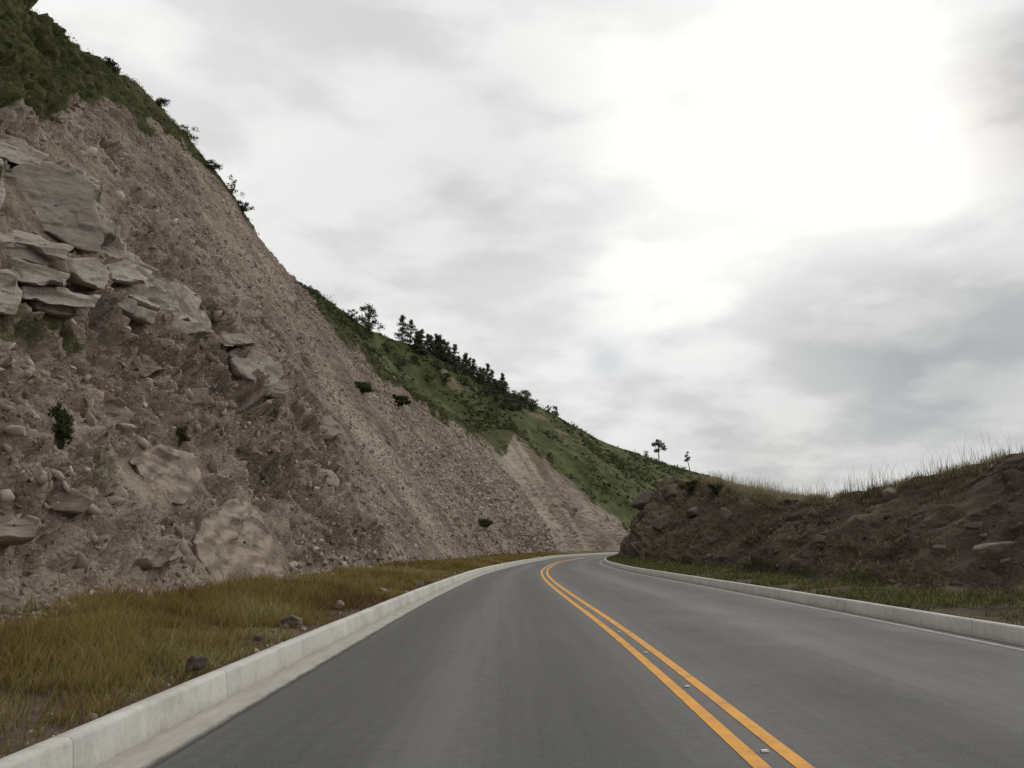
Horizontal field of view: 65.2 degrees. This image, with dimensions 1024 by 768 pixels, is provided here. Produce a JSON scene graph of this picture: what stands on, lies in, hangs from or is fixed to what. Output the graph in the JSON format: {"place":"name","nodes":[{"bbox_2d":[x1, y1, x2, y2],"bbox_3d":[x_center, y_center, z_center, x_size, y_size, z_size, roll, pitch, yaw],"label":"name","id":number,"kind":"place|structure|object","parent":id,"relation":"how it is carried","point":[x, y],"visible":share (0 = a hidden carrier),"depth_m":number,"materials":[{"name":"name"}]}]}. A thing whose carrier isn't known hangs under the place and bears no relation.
{"place":"outdoors","nodes":[
{"label":"outdoors","id":0,"kind":"place"},
{"bbox_2d":[0,550,619,758],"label":"verge","id":1,"kind":"structure","parent":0,"point":[11,736],"depth_m":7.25,"materials":[{"name":"plant"}]},
{"bbox_2d":[185,655,207,672],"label":"rock","id":2,"kind":"object","parent":1,"relation":"on","point":[200,662],"visible":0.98,"depth_m":8.45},
{"bbox_2d":[0,556,476,756],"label":"verge pebbles","id":3,"kind":"object","parent":1,"relation":"on","point":[5,610],"visible":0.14,"depth_m":13.16,"materials":[{"name":"stone"}]},
{"bbox_2d":[253,634,262,640],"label":"rock","id":4,"kind":"object","parent":1,"relation":"on","point":[258,637],"visible":1,"depth_m":10.85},
{"bbox_2d":[281,615,302,624],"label":"rock","id":5,"kind":"object","parent":1,"relation":"on","point":[296,620],"visible":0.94,"depth_m":13.22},
{"bbox_2d":[335,600,344,608],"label":"rock","id":6,"kind":"object","parent":1,"relation":"on","point":[339,603],"visible":0.98,"depth_m":16.79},
{"bbox_2d":[0,0,629,613],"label":"hillside","id":7,"kind":"structure","parent":0,"point":[572,512],"depth_m":39.51,"materials":[{"name":"stone"}]},
{"bbox_2d":[0,158,5,212],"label":"boulder","id":8,"kind":"object","parent":7,"relation":"on","point":[2,193],"visible":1,"depth_m":26.04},
{"bbox_2d":[0,588,20,612],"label":"boulder","id":9,"kind":"object","parent":7,"relation":"on","point":[6,595],"visible":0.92,"depth_m":13.44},
{"bbox_2d":[0,269,22,314],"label":"boulder","id":10,"kind":"object","parent":7,"relation":"on","point":[11,291],"visible":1,"depth_m":21.37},
{"bbox_2d":[0,515,44,544],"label":"boulder","id":11,"kind":"object","parent":7,"relation":"on","point":[24,529],"visible":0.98,"depth_m":13.91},
{"bbox_2d":[0,135,48,164],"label":"boulder","id":12,"kind":"object","parent":7,"relation":"on","point":[23,152],"visible":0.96,"depth_m":30.61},
{"bbox_2d":[0,241,69,271],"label":"boulder","id":13,"kind":"object","parent":7,"relation":"on","point":[25,252],"visible":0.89,"depth_m":25.21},
{"bbox_2d":[0,230,73,260],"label":"boulder","id":14,"kind":"object","parent":7,"relation":"on","point":[50,250],"visible":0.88,"depth_m":25.45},
{"bbox_2d":[8,256,69,287],"bbox_3d":[-16.366,-3.361,25.875,6.626,1.762,2.091,-10,-15,40],"label":"boulder","id":15,"kind":"object","parent":7,"relation":"on","point":[24,270],"visible":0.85,"depth_m":24.16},
{"bbox_2d":[9,162,104,254],"bbox_3d":[-19.150,-6.955,31.753,7.197,4.683,3.305,-10,-15,40],"label":"boulder","id":16,"kind":"object","parent":7,"relation":"on","point":[72,219],"visible":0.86,"depth_m":29.97,"materials":[{"name":"stone"}]},
{"bbox_2d":[29,301,90,317],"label":"boulder","id":17,"kind":"object","parent":7,"relation":"on","point":[62,311],"visible":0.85,"depth_m":24.45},
{"bbox_2d":[20,285,100,307],"bbox_3d":[-15.181,-2.660,25.764,4.938,1.363,2.337,-10,-15,40],"label":"boulder","id":18,"kind":"object","parent":7,"relation":"on","point":[50,294],"visible":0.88,"depth_m":24.18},
{"bbox_2d":[46,403,75,449],"bbox_3d":[-11.012,1.086,19.516,0.622,1.257,1.021,10,-15,-40],"label":"shrub","id":19,"kind":"object","parent":7,"relation":"on","point":[63,428],"visible":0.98,"depth_m":19.43,"materials":[{"name":"green plant"}]},
{"bbox_2d":[48,489,93,514],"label":"boulder","id":20,"kind":"object","parent":7,"relation":"on","point":[74,501],"visible":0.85,"depth_m":17.50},
{"bbox_2d":[63,257,109,289],"bbox_3d":[-16.473,-4.020,29.584,5.714,2.153,1.420,-11,-15,42],"label":"boulder","id":21,"kind":"object","parent":7,"relation":"on","point":[96,277],"visible":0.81,"depth_m":27.80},
{"bbox_2d":[103,56,120,72],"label":"shrub","id":22,"kind":"object","parent":7,"relation":"on","point":[110,62],"visible":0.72,"depth_m":67.44,"materials":[{"name":"green plant"}]},
{"bbox_2d":[101,397,134,424],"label":"boulder","id":23,"kind":"object","parent":7,"relation":"on","point":[113,405],"visible":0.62,"depth_m":25.27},
{"bbox_2d":[39,160,213,334],"bbox_3d":[-18.931,-5.255,33.434,8.469,10.124,13.265,-4,-12,21],"label":"outcrop","id":24,"kind":"object","parent":7,"relation":"on","point":[178,298],"visible":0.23,"depth_m":34.61,"materials":[{"name":"stone"}]},
{"bbox_2d":[104,259,151,285],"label":"boulder","id":25,"kind":"object","parent":7,"relation":"on","point":[128,272],"visible":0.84,"depth_m":31.75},
{"bbox_2d":[111,287,160,310],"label":"boulder","id":26,"kind":"object","parent":7,"relation":"on","point":[143,301],"visible":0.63,"depth_m":31.15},
{"bbox_2d":[118,298,156,324],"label":"boulder","id":27,"kind":"object","parent":7,"relation":"on","point":[131,309],"visible":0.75,"depth_m":30.17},
{"bbox_2d":[138,358,162,377],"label":"boulder","id":28,"kind":"object","parent":7,"relation":"on","point":[150,367],"visible":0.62,"depth_m":30.48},
{"bbox_2d":[147,93,169,109],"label":"shrub","id":29,"kind":"object","parent":7,"relation":"on","point":[160,102],"visible":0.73,"depth_m":78.30,"materials":[{"name":"green plant"}]},
{"bbox_2d":[129,444,201,504],"bbox_3d":[-11.655,3.059,26.502,2.768,1.994,6.295,0,-11,0],"label":"boulder","id":30,"kind":"object","parent":7,"relation":"on","point":[182,469],"visible":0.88,"depth_m":25.47,"materials":[{"name":"stone"}]},
{"bbox_2d":[152,550,183,566],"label":"boulder","id":31,"kind":"object","parent":7,"relation":"on","point":[158,561],"visible":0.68,"depth_m":19.65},
{"bbox_2d":[173,425,191,446],"bbox_3d":[-11.629,1.825,28.039,0.812,0.790,0.695,-10,-15,40],"label":"shrub","id":32,"kind":"object","parent":7,"relation":"on","point":[181,431],"visible":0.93,"depth_m":27.87,"materials":[{"name":"green plant"}]},
{"bbox_2d":[180,124,198,141],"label":"shrub","id":33,"kind":"object","parent":7,"relation":"on","point":[187,130],"visible":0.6,"depth_m":83.71,"materials":[{"name":"green plant"}]},
{"bbox_2d":[177,388,215,407],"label":"boulder","id":34,"kind":"object","parent":7,"relation":"on","point":[201,398],"visible":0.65,"depth_m":32.66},
{"bbox_2d":[205,159,222,172],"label":"shrub","id":35,"kind":"object","parent":7,"relation":"on","point":[214,166],"visible":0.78,"depth_m":83.70,"materials":[{"name":"green plant"}]},
{"bbox_2d":[223,174,243,196],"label":"shrub","id":36,"kind":"object","parent":7,"relation":"on","point":[233,186],"visible":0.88,"depth_m":83.86,"materials":[{"name":"green plant"}]},
{"bbox_2d":[218,331,254,346],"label":"boulder","id":37,"kind":"object","parent":7,"relation":"on","point":[234,339],"visible":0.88,"depth_m":40.81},
{"bbox_2d":[191,498,285,584],"bbox_3d":[-9.611,5.684,27.498,4.175,3.632,8.766,0,-11,0],"label":"boulder","id":38,"kind":"object","parent":7,"relation":"on","point":[227,534],"visible":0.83,"depth_m":26.76,"materials":[{"name":"stone"}]},
{"bbox_2d":[0,0,488,448],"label":"crest scrub","id":39,"kind":"object","parent":7,"relation":"on","point":[152,110],"visible":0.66,"depth_m":66.48,"materials":[{"name":"green plant"}]},
{"bbox_2d":[237,200,254,213],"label":"shrub","id":40,"kind":"object","parent":7,"relation":"on","point":[244,208],"visible":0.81,"depth_m":83.37,"materials":[{"name":"green plant"}]},
{"bbox_2d":[245,233,257,247],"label":"boulder","id":41,"kind":"object","parent":7,"relation":"on","point":[252,239],"visible":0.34,"depth_m":78.67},
{"bbox_2d":[227,346,282,386],"bbox_3d":[-14.000,-0.801,42.166,2.748,2.668,4.641,9,-14,-38],"label":"boulder","id":42,"kind":"object","parent":7,"relation":"on","point":[256,358],"visible":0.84,"depth_m":40.85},
{"bbox_2d":[264,378,293,397],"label":"boulder","id":43,"kind":"object","parent":7,"relation":"on","point":[283,387],"visible":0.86,"depth_m":39.99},
{"bbox_2d":[0,101,560,600],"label":"scree","id":44,"kind":"structure","parent":7,"relation":"on","point":[528,529],"depth_m":56.20,"materials":[{"name":"stone"}]},
{"bbox_2d":[391,394,410,406],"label":"shrub","id":45,"kind":"object","parent":44,"relation":"on","point":[401,400],"visible":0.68,"depth_m":104.52,"materials":[{"name":"green plant"}]},
{"bbox_2d":[294,513,309,528],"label":"boulder","id":46,"kind":"object","parent":7,"relation":"on","point":[299,518],"visible":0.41,"depth_m":34.96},
{"bbox_2d":[320,469,339,491],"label":"boulder","id":47,"kind":"object","parent":7,"relation":"on","point":[333,480],"visible":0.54,"depth_m":45.42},
{"bbox_2d":[319,415,344,440],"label":"boulder","id":48,"kind":"object","parent":7,"relation":"on","point":[334,427],"visible":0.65,"depth_m":51.39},
{"bbox_2d":[355,381,374,394],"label":"shrub","id":49,"kind":"object","parent":7,"relation":"on","point":[364,387],"visible":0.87,"depth_m":79.08,"materials":[{"name":"green plant"}]},
{"bbox_2d":[477,517,493,526],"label":"shrub","id":50,"kind":"object","parent":7,"relation":"on","point":[487,522],"visible":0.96,"depth_m":97.31,"materials":[{"name":"green plant"}]},
{"bbox_2d":[298,281,718,525],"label":"hill","id":51,"kind":"structure","parent":0,"point":[530,421],"depth_m":237.98,"materials":[{"name":"plant"}]},
{"bbox_2d":[347,309,357,321],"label":"tree","id":52,"kind":"object","parent":51,"relation":"on","point":[353,314],"visible":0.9,"depth_m":198.24,"materials":[{"name":"green plant"}]},
{"bbox_2d":[357,303,385,330],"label":"tree","id":53,"kind":"object","parent":51,"relation":"on","point":[363,320],"visible":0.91,"depth_m":205.78,"materials":[{"name":"green plant"}]},
{"bbox_2d":[382,343,391,352],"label":"bush","id":54,"kind":"object","parent":51,"relation":"on","point":[386,348],"visible":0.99,"depth_m":206.71,"materials":[{"name":"green plant"}]},
{"bbox_2d":[393,360,403,369],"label":"bush","id":55,"kind":"object","parent":51,"relation":"on","point":[398,365],"visible":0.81,"depth_m":203.48,"materials":[{"name":"green plant"}]},
{"bbox_2d":[393,314,408,342],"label":"pine tree","id":56,"kind":"object","parent":51,"relation":"on","point":[402,330],"visible":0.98,"depth_m":220.16,"materials":[{"name":"green plant"}]},
{"bbox_2d":[400,319,417,343],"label":"pine tree","id":57,"kind":"object","parent":51,"relation":"on","point":[411,327],"visible":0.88,"depth_m":223.09,"materials":[{"name":"green plant"}]},
{"bbox_2d":[410,338,421,349],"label":"tree","id":58,"kind":"object","parent":51,"relation":"on","point":[414,345],"visible":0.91,"depth_m":221.73,"materials":[{"name":"green plant"}]},
{"bbox_2d":[411,333,429,354],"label":"pine tree","id":59,"kind":"object","parent":51,"relation":"on","point":[420,342],"visible":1,"depth_m":221.22,"materials":[{"name":"green plant"}]},
{"bbox_2d":[425,333,437,353],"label":"pine tree","id":60,"kind":"object","parent":51,"relation":"on","point":[427,336],"visible":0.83,"depth_m":227.58,"materials":[{"name":"green plant"}]},
{"bbox_2d":[426,336,439,354],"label":"pine tree","id":61,"kind":"object","parent":51,"relation":"on","point":[431,342],"visible":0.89,"depth_m":227.19,"materials":[{"name":"green plant"}]},
{"bbox_2d":[431,359,443,368],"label":"bush","id":62,"kind":"object","parent":51,"relation":"on","point":[438,366],"visible":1,"depth_m":220.87,"materials":[{"name":"green plant"}]},
{"bbox_2d":[432,334,446,355],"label":"pine tree","id":63,"kind":"object","parent":51,"relation":"on","point":[435,335],"visible":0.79,"depth_m":231.78,"materials":[{"name":"green plant"}]},
{"bbox_2d":[436,336,445,358],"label":"pine tree","id":64,"kind":"object","parent":51,"relation":"on","point":[439,347],"visible":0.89,"depth_m":231.02,"materials":[{"name":"green plant"}]},
{"bbox_2d":[438,339,450,360],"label":"pine tree","id":65,"kind":"object","parent":51,"relation":"on","point":[444,344],"visible":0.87,"depth_m":231.78,"materials":[{"name":"green plant"}]},
{"bbox_2d":[440,372,451,381],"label":"bush","id":66,"kind":"object","parent":51,"relation":"on","point":[445,378],"visible":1,"depth_m":218.71,"materials":[{"name":"green plant"}]},
{"bbox_2d":[443,350,453,365],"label":"pine tree","id":67,"kind":"object","parent":51,"relation":"on","point":[449,355],"visible":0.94,"depth_m":231.91,"materials":[{"name":"green plant"}]},
{"bbox_2d":[451,344,458,361],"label":"pine tree","id":68,"kind":"object","parent":51,"relation":"on","point":[454,347],"visible":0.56,"depth_m":237.54,"materials":[{"name":"green plant"}]},
{"bbox_2d":[452,362,462,373],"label":"tree","id":69,"kind":"object","parent":51,"relation":"on","point":[458,365],"visible":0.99,"depth_m":228.00,"materials":[{"name":"green plant"}]},
{"bbox_2d":[461,353,474,373],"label":"pine tree","id":70,"kind":"object","parent":51,"relation":"on","point":[466,360],"visible":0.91,"depth_m":237.42,"materials":[{"name":"green plant"}]},
{"bbox_2d":[475,367,486,384],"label":"pine tree","id":71,"kind":"object","parent":51,"relation":"on","point":[480,376],"visible":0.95,"depth_m":243.07,"materials":[{"name":"green plant"}]},
{"bbox_2d":[482,383,492,396],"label":"tree","id":72,"kind":"object","parent":51,"relation":"on","point":[488,392],"visible":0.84,"depth_m":239.46,"materials":[{"name":"green plant"}]},
{"bbox_2d":[488,369,499,388],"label":"pine tree","id":73,"kind":"object","parent":51,"relation":"on","point":[491,372],"visible":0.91,"depth_m":248.53,"materials":[{"name":"green plant"}]},
{"bbox_2d":[493,390,502,400],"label":"tree","id":74,"kind":"object","parent":51,"relation":"on","point":[496,398],"visible":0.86,"depth_m":242.65,"materials":[{"name":"green plant"}]},
{"bbox_2d":[497,381,508,394],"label":"tree","id":75,"kind":"object","parent":51,"relation":"on","point":[500,385],"visible":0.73,"depth_m":249.97,"materials":[{"name":"green plant"}]},
{"bbox_2d":[497,396,509,409],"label":"tree","id":76,"kind":"object","parent":51,"relation":"on","point":[502,403],"visible":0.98,"depth_m":239.46,"materials":[{"name":"green plant"}]},
{"bbox_2d":[505,398,516,410],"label":"tree","id":77,"kind":"object","parent":51,"relation":"on","point":[514,406],"visible":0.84,"depth_m":245.74,"materials":[{"name":"green plant"}]},
{"bbox_2d":[288,271,734,504],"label":"hill scrub","id":78,"kind":"object","parent":51,"relation":"on","point":[356,329],"visible":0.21,"depth_m":228.22,"materials":[{"name":"green plant"}]},
{"bbox_2d":[509,390,520,402],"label":"tree","id":79,"kind":"object","parent":51,"relation":"on","point":[515,397],"visible":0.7,"depth_m":254.78,"materials":[{"name":"green plant"}]},
{"bbox_2d":[513,398,524,410],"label":"tree","id":80,"kind":"object","parent":51,"relation":"on","point":[519,407],"visible":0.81,"depth_m":250.16,"materials":[{"name":"green plant"}]},
{"bbox_2d":[516,390,528,402],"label":"tree","id":81,"kind":"object","parent":51,"relation":"on","point":[523,392],"visible":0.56,"depth_m":258.80,"materials":[{"name":"green plant"}]},
{"bbox_2d":[527,401,537,409],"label":"tree","id":82,"kind":"object","parent":51,"relation":"on","point":[532,407],"visible":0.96,"depth_m":262.89,"materials":[{"name":"green plant"}]},
{"bbox_2d":[652,439,667,460],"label":"tree","id":83,"kind":"object","parent":51,"relation":"on","point":[657,443],"visible":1,"depth_m":330.05,"materials":[{"name":"green plant"}]},
{"bbox_2d":[30,0,1023,497],"label":"sky","id":84,"kind":"structure","parent":0,"point":[774,240],"materials":[{"name":"white"}]},
{"bbox_2d":[153,554,1023,767],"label":"road","id":85,"kind":"structure","parent":0,"point":[524,666],"depth_m":9.04,"materials":[{"name":"asphalt"}]},
{"bbox_2d":[0,552,618,767],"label":"kerb","id":86,"kind":"structure","parent":85,"relation":"on","point":[95,743],"depth_m":7.55,"materials":[{"name":"concrete"}]},
{"bbox_2d":[96,554,602,767],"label":"gutter","id":87,"kind":"object","parent":85,"relation":"on","point":[160,748],"visible":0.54,"depth_m":8.27,"materials":[{"name":"concrete"}]},
{"bbox_2d":[541,555,771,767],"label":"road marking","id":88,"kind":"object","parent":85,"relation":"on","point":[743,750],"visible":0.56,"depth_m":8.26,"materials":[{"name":"yellow paint"}]},
{"bbox_2d":[546,555,814,767],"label":"road marking","id":89,"kind":"object","parent":85,"relation":"on","point":[784,751],"visible":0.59,"depth_m":8.21,"materials":[{"name":"yellow paint"}]},
{"bbox_2d":[600,560,1023,650],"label":"road marking","id":90,"kind":"object","parent":85,"relation":"on","point":[856,616],"visible":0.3,"depth_m":17.24,"materials":[{"name":"white paint"}]},
{"bbox_2d":[604,558,1023,645],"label":"kerb","id":91,"kind":"structure","parent":85,"relation":"on","point":[1004,632],"depth_m":18.10,"materials":[{"name":"concrete"}]},
{"bbox_2d":[618,453,1023,625],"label":"bank","id":92,"kind":"structure","parent":0,"point":[990,492],"depth_m":28.40,"materials":[{"name":"soil"}]},
{"bbox_2d":[630,491,656,509],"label":"rock","id":93,"kind":"object","parent":92,"relation":"on","point":[641,501],"visible":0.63,"depth_m":81.44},
{"bbox_2d":[652,513,673,530],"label":"rock","id":94,"kind":"object","parent":92,"relation":"on","point":[659,523],"visible":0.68,"depth_m":64.41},
{"bbox_2d":[663,488,677,501],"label":"rock","id":95,"kind":"object","parent":92,"relation":"on","point":[673,492],"visible":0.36,"depth_m":72.89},
{"bbox_2d":[677,480,701,493],"bbox_3d":[14.565,8.404,65.307,2.409,1.245,2.095,0,-11,0],"label":"shrub","id":96,"kind":"object","parent":92,"relation":"on","point":[683,484],"visible":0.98,"depth_m":64.97,"materials":[{"name":"green plant"}]},
{"bbox_2d":[686,505,706,517],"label":"rock","id":97,"kind":"object","parent":92,"relation":"on","point":[692,512],"visible":0.69,"depth_m":58.72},
{"bbox_2d":[701,537,717,543],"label":"rock","id":98,"kind":"object","parent":92,"relation":"on","point":[709,540],"visible":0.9,"depth_m":45.83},
{"bbox_2d":[706,484,725,495],"bbox_3d":[15.207,7.855,59.127,1.440,0.966,1.828,-6,-13,29],"label":"shrub","id":99,"kind":"object","parent":92,"relation":"on","point":[717,488],"visible":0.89,"depth_m":58.80,"materials":[{"name":"green plant"}]},
{"bbox_2d":[719,507,731,523],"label":"rock","id":100,"kind":"object","parent":92,"relation":"on","point":[725,514],"visible":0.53,"depth_m":46.79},
{"bbox_2d":[606,545,1023,625],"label":"kerbside weeds","id":101,"kind":"object","parent":92,"relation":"on","point":[855,593],"visible":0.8,"depth_m":24.19,"materials":[{"name":"plant"}]},
{"bbox_2d":[813,535,826,543],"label":"rock","id":102,"kind":"object","parent":92,"relation":"on","point":[819,539],"visible":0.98,"depth_m":30.54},
{"bbox_2d":[620,456,1023,600],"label":"bank stones","id":103,"kind":"object","parent":92,"relation":"on","point":[954,583],"visible":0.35,"depth_m":32.67,"materials":[{"name":"stone"}]},
{"bbox_2d":[623,461,1022,573],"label":"bank tufts","id":104,"kind":"object","parent":92,"relation":"on","point":[801,528],"visible":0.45,"depth_m":33.62,"materials":[{"name":"brown plant"}]},
{"bbox_2d":[690,444,1023,510],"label":"bank grass","id":105,"kind":"structure","parent":92,"relation":"on","point":[898,484],"depth_m":33.42,"materials":[{"name":"plant"}]},
{"bbox_2d":[703,427,1023,499],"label":"grass stalks","id":106,"kind":"object","parent":92,"relation":"on","point":[732,479],"depth_m":46.59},
{"bbox_2d":[882,487,896,499],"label":"rock","id":107,"kind":"object","parent":92,"relation":"on","point":[889,492],"visible":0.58,"depth_m":32.13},
{"bbox_2d":[932,544,946,555],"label":"rock","id":108,"kind":"object","parent":92,"relation":"on","point":[937,548],"visible":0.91,"depth_m":23.09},
{"bbox_2d":[963,522,984,528],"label":"rock","id":109,"kind":"object","parent":92,"relation":"on","point":[977,525],"visible":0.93,"depth_m":22.86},
{"bbox_2d":[972,541,1017,556],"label":"rock","id":110,"kind":"object","parent":92,"relation":"on","point":[996,547],"visible":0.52,"depth_m":21.04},
{"bbox_2d":[1000,557,1010,568],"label":"rock","id":111,"kind":"object","parent":92,"relation":"on","point":[1004,562],"visible":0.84,"depth_m":20.31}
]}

